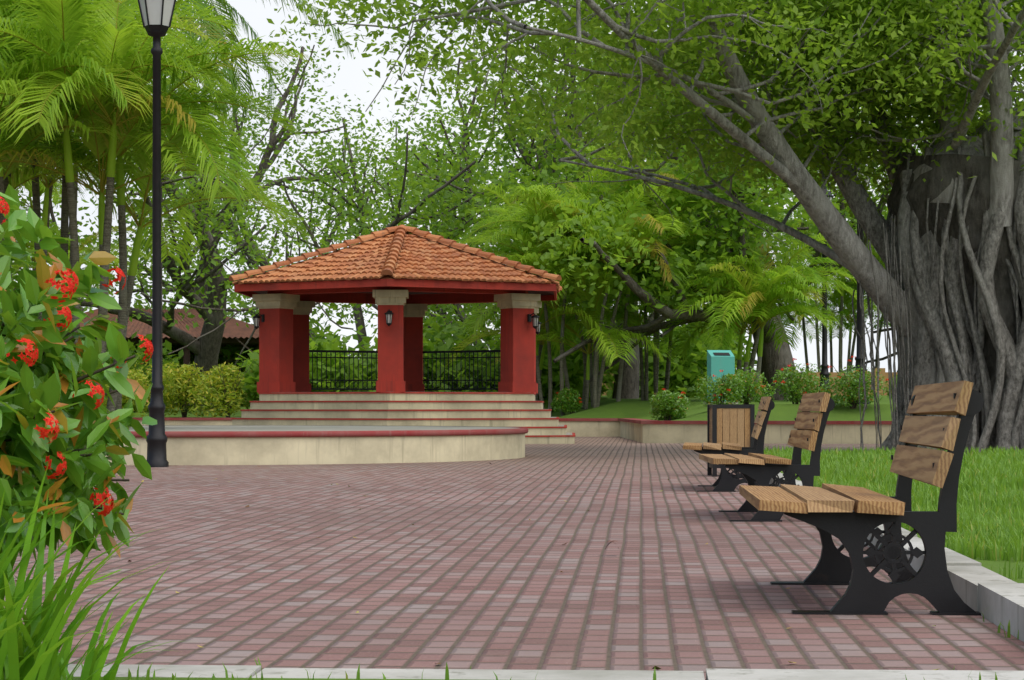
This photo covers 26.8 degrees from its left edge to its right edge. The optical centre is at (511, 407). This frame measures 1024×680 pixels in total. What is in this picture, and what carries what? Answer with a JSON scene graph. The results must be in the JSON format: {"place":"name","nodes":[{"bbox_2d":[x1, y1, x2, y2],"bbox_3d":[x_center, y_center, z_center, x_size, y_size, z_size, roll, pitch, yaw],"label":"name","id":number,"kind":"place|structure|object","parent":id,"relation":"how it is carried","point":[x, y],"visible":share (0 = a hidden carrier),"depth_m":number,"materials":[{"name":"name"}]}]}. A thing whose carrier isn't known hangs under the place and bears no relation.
{"place":"outdoors","nodes":[
{"label":"outdoors","id":0,"kind":"place"},
{"bbox_2d":[0,0,317,412],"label":"areca palms","id":1,"kind":"object","parent":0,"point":[106,100],"visible":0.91,"depth_m":29.91,"materials":[{"name":"green plant"}]},
{"bbox_2d":[133,418,891,443],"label":"planter walls","id":2,"kind":"structure","parent":0,"point":[657,431],"depth_m":44.75,"materials":[{"name":"beige paint"}]},
{"bbox_2d":[133,395,892,420],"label":"raised bed ground","id":3,"kind":"structure","parent":0,"point":[639,408],"depth_m":55.49,"materials":[{"name":"plant"}]},
{"bbox_2d":[12,192,50,275],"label":"tree","id":4,"kind":"object","parent":3,"relation":"on","point":[26,207],"visible":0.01,"depth_m":74.31,"materials":[{"name":"green plant"}]},
{"bbox_2d":[82,331,183,411],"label":"understorey","id":5,"kind":"object","parent":3,"relation":"on","point":[141,353],"visible":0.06,"depth_m":72.06,"materials":[{"name":"green plant"}]},
{"bbox_2d":[101,361,176,416],"bbox_3d":[-10.836,-0.521,61.884,2.432,1.667,1.857,0,0,-22],"label":"croton shrub","id":6,"kind":"object","parent":3,"relation":"on","point":[142,378],"visible":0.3,"depth_m":61.66,"materials":[{"name":"green plant"}]},
{"bbox_2d":[59,308,258,405],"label":"house","id":7,"kind":"structure","parent":3,"relation":"on","point":[232,329],"depth_m":83.98,"materials":[{"name":"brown wood"}]},
{"bbox_2d":[151,361,211,417],"bbox_3d":[-9.691,-0.537,62.895,1.853,1.679,2.041,0,0,0],"label":"croton shrub","id":8,"kind":"object","parent":3,"relation":"on","point":[183,385],"visible":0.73,"depth_m":62.75,"materials":[{"name":"green plant"}]},
{"bbox_2d":[129,298,255,404],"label":"understorey","id":9,"kind":"object","parent":3,"relation":"on","point":[225,351],"visible":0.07,"depth_m":87.35,"materials":[{"name":"green plant"}]},
{"bbox_2d":[186,358,254,417],"bbox_3d":[-8.438,-0.550,61.961,1.764,1.721,1.839,0,0,34],"label":"croton shrub","id":10,"kind":"object","parent":3,"relation":"on","point":[223,388],"visible":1,"depth_m":61.87,"materials":[{"name":"green plant"}]},
{"bbox_2d":[79,2,393,309],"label":"tree","id":11,"kind":"object","parent":3,"relation":"on","point":[275,139],"visible":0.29,"depth_m":92.88,"materials":[{"name":"green plant"}]},
{"bbox_2d":[238,370,258,408],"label":"croton shrub","id":12,"kind":"object","parent":3,"relation":"on","point":[245,405],"visible":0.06,"depth_m":63.65,"materials":[{"name":"green plant"}]},
{"bbox_2d":[11,4,545,410],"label":"tree","id":13,"kind":"object","parent":3,"relation":"on","point":[212,311],"visible":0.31,"depth_m":70.42,"materials":[{"name":"green plant"}]},
{"bbox_2d":[232,316,355,405],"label":"understorey","id":14,"kind":"object","parent":3,"relation":"on","point":[316,330],"visible":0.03,"depth_m":88.23,"materials":[{"name":"green plant"}]},
{"bbox_2d":[167,80,429,336],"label":"tree","id":15,"kind":"object","parent":3,"relation":"on","point":[245,251],"visible":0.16,"depth_m":114.64,"materials":[{"name":"green plant"}]},
{"bbox_2d":[235,337,377,402],"bbox_3d":[-5.703,-0.784,63.883,5.007,2.588,4.706,0,0,0],"label":"understorey","id":16,"kind":"object","parent":3,"relation":"on","point":[250,385],"visible":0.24,"depth_m":62.82,"materials":[{"name":"green plant"}]},
{"bbox_2d":[323,312,500,391],"bbox_3d":[-2.938,-1.154,65.529,7.421,3.500,5.159,0,0,31],"label":"understorey","id":17,"kind":"object","parent":3,"relation":"on","point":[437,332],"visible":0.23,"depth_m":64.90,"materials":[{"name":"green plant"}]},
{"bbox_2d":[233,30,621,355],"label":"tree","id":18,"kind":"object","parent":3,"relation":"on","point":[350,202],"visible":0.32,"depth_m":84.55,"materials":[{"name":"green plant"}]},
{"bbox_2d":[315,4,649,360],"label":"tree","id":19,"kind":"object","parent":3,"relation":"on","point":[454,151],"visible":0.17,"depth_m":77.12,"materials":[{"name":"green plant"}]},
{"bbox_2d":[451,315,619,410],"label":"understorey","id":20,"kind":"object","parent":3,"relation":"on","point":[576,377],"visible":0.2,"depth_m":65.60,"materials":[{"name":"green plant"}]},
{"bbox_2d":[445,183,635,400],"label":"areca palms","id":21,"kind":"object","parent":3,"relation":"on","point":[478,324],"visible":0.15,"depth_m":61.64,"materials":[{"name":"green plant"}]},
{"bbox_2d":[313,0,778,350],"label":"tree","id":22,"kind":"object","parent":3,"relation":"on","point":[350,307],"visible":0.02,"depth_m":115.56,"materials":[{"name":"green plant"}]},
{"bbox_2d":[483,342,612,409],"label":"understorey","id":23,"kind":"object","parent":3,"relation":"on","point":[609,394],"visible":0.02,"depth_m":67.34,"materials":[{"name":"green plant"}]},
{"bbox_2d":[550,387,582,413],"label":"ixora shrub","id":24,"kind":"object","parent":3,"relation":"on","point":[569,402],"visible":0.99,"depth_m":56.76,"materials":[{"name":"green plant"}]},
{"bbox_2d":[445,158,738,416],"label":"areca palms","id":25,"kind":"object","parent":3,"relation":"on","point":[546,197],"visible":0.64,"depth_m":56.92,"materials":[{"name":"green plant"}]},
{"bbox_2d":[460,173,728,408],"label":"areca palms","id":26,"kind":"object","parent":3,"relation":"on","point":[653,253],"visible":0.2,"depth_m":57.70,"materials":[{"name":"green plant"}]},
{"bbox_2d":[344,0,853,398],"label":"tree","id":27,"kind":"object","parent":3,"relation":"on","point":[630,384],"visible":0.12,"depth_m":68.52,"materials":[{"name":"green plant"}]},
{"bbox_2d":[562,137,757,399],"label":"areca palms","id":28,"kind":"object","parent":3,"relation":"on","point":[684,206],"visible":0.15,"depth_m":59.72,"materials":[{"name":"green plant"}]},
{"bbox_2d":[649,388,689,420],"bbox_3d":[3.447,-0.037,46.953,0.926,0.760,0.921,0,0,0],"label":"ixora shrub","id":29,"kind":"object","parent":3,"relation":"on","point":[668,406],"visible":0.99,"depth_m":46.83,"materials":[{"name":"green plant"}]},
{"bbox_2d":[605,325,737,397],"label":"understorey","id":30,"kind":"object","parent":3,"relation":"on","point":[688,372],"visible":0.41,"depth_m":70.70,"materials":[{"name":"green plant"}]},
{"bbox_2d":[456,8,899,399],"bbox_3d":[2.776,-7.214,61.276,15.319,15.196,15.115,0,0,-41],"label":"tree","id":31,"kind":"object","parent":3,"relation":"on","point":[773,360],"visible":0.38,"depth_m":56.85,"materials":[{"name":"green plant"}]},
{"bbox_2d":[648,304,756,371],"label":"tree","id":32,"kind":"object","parent":3,"relation":"on","point":[736,345],"visible":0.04,"depth_m":91.50,"materials":[{"name":"green plant"}]},
{"bbox_2d":[694,370,744,405],"bbox_3d":[4.585,-0.392,47.522,1.188,0.874,1.151,0,0,0],"label":"ixora shrub","id":33,"kind":"object","parent":3,"relation":"on","point":[722,386],"visible":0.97,"depth_m":47.42,"materials":[{"name":"green plant"}]},
{"bbox_2d":[573,0,921,362],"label":"tree","id":34,"kind":"object","parent":3,"relation":"on","point":[852,223],"depth_m":89.33,"materials":[{"name":"green plant"}]},
{"bbox_2d":[719,366,775,403],"bbox_3d":[5.500,-0.516,50.563,1.400,0.908,1.167,0,0,0],"label":"ixora shrub","id":35,"kind":"object","parent":3,"relation":"on","point":[747,395],"visible":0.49,"depth_m":50.40,"materials":[{"name":"green plant"}]},
{"bbox_2d":[602,368,896,394],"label":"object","id":36,"kind":"structure","parent":3,"relation":"on","point":[882,372],"depth_m":81.88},
{"bbox_2d":[655,212,866,401],"bbox_3d":[6.610,-2.728,57.242,5.713,5.340,6.417,0,0,0],"label":"young palm","id":37,"kind":"object","parent":3,"relation":"on","point":[754,301],"visible":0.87,"depth_m":56.34,"materials":[{"name":"green plant"}]},
{"bbox_2d":[771,358,826,403],"bbox_3d":[6.288,-0.562,47.058,1.253,1.014,1.307,0,0,0],"label":"ixora shrub","id":38,"kind":"object","parent":3,"relation":"on","point":[791,386],"visible":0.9,"depth_m":46.90,"materials":[{"name":"green plant"}]},
{"bbox_2d":[819,186,832,391],"bbox_3d":[9.450,-3.470,65.000,0.540,6.440,0.468,0,0,0],"label":"lamp post","id":39,"kind":"object","parent":3,"relation":"on","point":[824,370],"visible":0.31,"depth_m":64.93,"materials":[{"name":"metal"}]},
{"bbox_2d":[763,197,889,371],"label":"areca palms","id":40,"kind":"object","parent":3,"relation":"on","point":[840,301],"visible":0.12,"depth_m":94.44,"materials":[{"name":"green plant"}]},
{"bbox_2d":[821,356,885,408],"bbox_3d":[7.287,-0.534,45.972,1.223,1.140,1.391,0,0,-41],"label":"ixora shrub","id":41,"kind":"object","parent":3,"relation":"on","point":[852,393],"visible":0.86,"depth_m":45.78,"materials":[{"name":"green plant"}]},
{"bbox_2d":[854,165,870,403],"bbox_3d":[7.660,-2.790,47.300,0.540,5.440,0.468,0,0,0],"label":"lamp post","id":42,"kind":"object","parent":3,"relation":"on","point":[859,341],"visible":0.15,"depth_m":47.23,"materials":[{"name":"metal"}]},
{"bbox_2d":[883,375,896,397],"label":"ixora shrub","id":43,"kind":"object","parent":3,"relation":"on","point":[887,390],"visible":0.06,"depth_m":46.62,"materials":[{"name":"green plant"}]},
{"bbox_2d":[792,53,1022,371],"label":"tree","id":44,"kind":"object","parent":3,"relation":"on","point":[881,330],"visible":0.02,"depth_m":94.81,"materials":[{"name":"green plant"}]},
{"bbox_2d":[4,437,1023,679],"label":"plaza paving","id":45,"kind":"structure","parent":0,"point":[467,567],"depth_m":9.59,"materials":[{"name":"brick"}]},
{"bbox_2d":[11,165,151,328],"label":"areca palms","id":46,"kind":"object","parent":45,"relation":"on","point":[54,228],"visible":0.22,"depth_m":50.15,"materials":[{"name":"green plant"}]},
{"bbox_2d":[0,0,224,263],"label":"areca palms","id":47,"kind":"object","parent":45,"relation":"on","point":[48,185],"visible":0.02,"depth_m":39.91,"materials":[{"name":"green plant"}]},
{"bbox_2d":[138,0,175,466],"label":"lamp post","id":48,"kind":"object","parent":45,"relation":"on","point":[156,16],"visible":0.94,"depth_m":26.95,"materials":[{"name":"metal"}]},
{"bbox_2d":[75,0,353,383],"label":"tall palm","id":49,"kind":"object","parent":45,"relation":"on","point":[230,35],"visible":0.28,"depth_m":49.96,"materials":[{"name":"green plant"}]},
{"bbox_2d":[94,425,527,464],"bbox_3d":[-4.600,0.541,32.600,9.700,0.458,9.700,0,0,0],"label":"round dais","id":50,"kind":"object","parent":45,"relation":"on","point":[265,444],"visible":0.75,"depth_m":28.57,"materials":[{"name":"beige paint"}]},
{"bbox_2d":[229,225,574,443],"bbox_3d":[-2.380,-1.585,46.500,7.596,4.730,8.641,0,0,0],"label":"gazebo","id":51,"kind":"object","parent":45,"relation":"on","point":[401,277],"visible":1,"depth_m":44.57,"materials":[{"name":"red paint"}]},
{"bbox_2d":[15,460,937,669],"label":"fallen leaves","id":52,"kind":"object","parent":45,"relation":"on","point":[656,667],"visible":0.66,"depth_m":10.38,"materials":[{"name":"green plant"}]},
{"bbox_2d":[243,656,954,669],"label":"kerb weeds","id":53,"kind":"object","parent":45,"relation":"on","point":[259,663],"visible":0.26,"depth_m":5.97,"materials":[{"name":"green plant"}]},
{"bbox_2d":[683,396,774,491],"bbox_3d":[2.006,0.325,19.760,0.860,0.850,1.574,0,0,5],"label":"bench","id":54,"kind":"object","parent":45,"relation":"on","point":[726,481],"visible":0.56,"depth_m":19.09,"materials":[{"name":"wood"}]},
{"bbox_2d":[707,404,754,476],"bbox_3d":[2.390,0.360,23.499,0.455,0.780,0.455,0,0,-2],"label":"litter bin","id":55,"kind":"object","parent":45,"relation":"on","point":[730,423],"visible":0.73,"depth_m":23.29,"materials":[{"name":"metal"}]},
{"bbox_2d":[699,392,834,521],"bbox_3d":[1.754,0.325,14.780,0.866,0.850,1.557,0,0,2],"label":"bench","id":56,"kind":"object","parent":45,"relation":"on","point":[760,469],"visible":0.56,"depth_m":14.11,"materials":[{"name":"wood"}]},
{"bbox_2d":[739,380,983,615],"bbox_3d":[1.359,0.327,8.457,0.859,0.846,1.563,0,0,3],"label":"bench","id":57,"kind":"object","parent":45,"relation":"on","point":[851,518],"visible":1,"depth_m":7.79,"materials":[{"name":"wood"}]},
{"bbox_2d":[982,607,1018,638],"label":"kerb weeds","id":58,"kind":"object","parent":45,"relation":"on","point":[1008,632],"visible":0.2,"depth_m":7.00,"materials":[{"name":"green plant"}]},
{"bbox_2d":[12,0,1023,371],"label":"sky","id":59,"kind":"structure","parent":0,"point":[351,77],"materials":[{"name":"white"}]},
{"bbox_2d":[66,471,1023,679],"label":"lawn ground","id":60,"kind":"structure","parent":0,"point":[995,566],"depth_m":8.34,"materials":[{"name":"green plant"}]},
{"bbox_2d":[0,509,49,656],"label":"strap leaf clump","id":61,"kind":"object","parent":60,"relation":"on","point":[2,632],"visible":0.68,"depth_m":4.33,"materials":[{"name":"green plant"}]},
{"bbox_2d":[0,167,156,560],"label":"flowering bush","id":62,"kind":"object","parent":60,"relation":"on","point":[46,386],"visible":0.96,"depth_m":4.93,"materials":[{"name":"green plant"}]},
{"bbox_2d":[0,463,185,679],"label":"strap leaf clump","id":63,"kind":"object","parent":60,"relation":"on","point":[35,663],"visible":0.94,"depth_m":4.45,"materials":[{"name":"green plant"}]},
{"bbox_2d":[13,565,172,679],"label":"strap leaf clump","id":64,"kind":"object","parent":60,"relation":"on","point":[95,658],"visible":0.6,"depth_m":4.65,"materials":[{"name":"green plant"}]},
{"bbox_2d":[72,662,1023,679],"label":"lawn grass","id":65,"kind":"structure","parent":60,"relation":"on","point":[357,676],"depth_m":5.61,"materials":[{"name":"green plant"}]},
{"bbox_2d":[266,0,1023,454],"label":"fig tree","id":66,"kind":"object","parent":60,"relation":"on","point":[944,290],"visible":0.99,"depth_m":33.82,"materials":[{"name":"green plant"}]},
{"bbox_2d":[764,445,1023,579],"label":"lawn grass","id":67,"kind":"structure","parent":60,"relation":"on","point":[997,473],"depth_m":15.88,"materials":[{"name":"green plant"}]},
{"bbox_2d":[703,350,737,403],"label":"litter bin","id":68,"kind":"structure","parent":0,"point":[719,360],"depth_m":51.87,"materials":[{"name":"teal paint"}]},
{"label":"ground","id":69,"kind":"structure","parent":0,"visible":0},
{"bbox_2d":[381,4,677,354],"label":"tree","id":70,"kind":"object","parent":69,"relation":"on","point":[433,315],"visible":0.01,"depth_m":97.44,"materials":[{"name":"green plant"}]},
{"bbox_2d":[67,664,1023,679],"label":"kerb","id":71,"kind":"structure","parent":69,"relation":"on","point":[236,671],"depth_m":5.79,"materials":[{"name":"concrete"}]},
{"bbox_2d":[769,473,1023,641],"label":"kerb","id":72,"kind":"structure","parent":69,"relation":"on","point":[977,586],"depth_m":7.91,"materials":[{"name":"concrete"}]}
]}

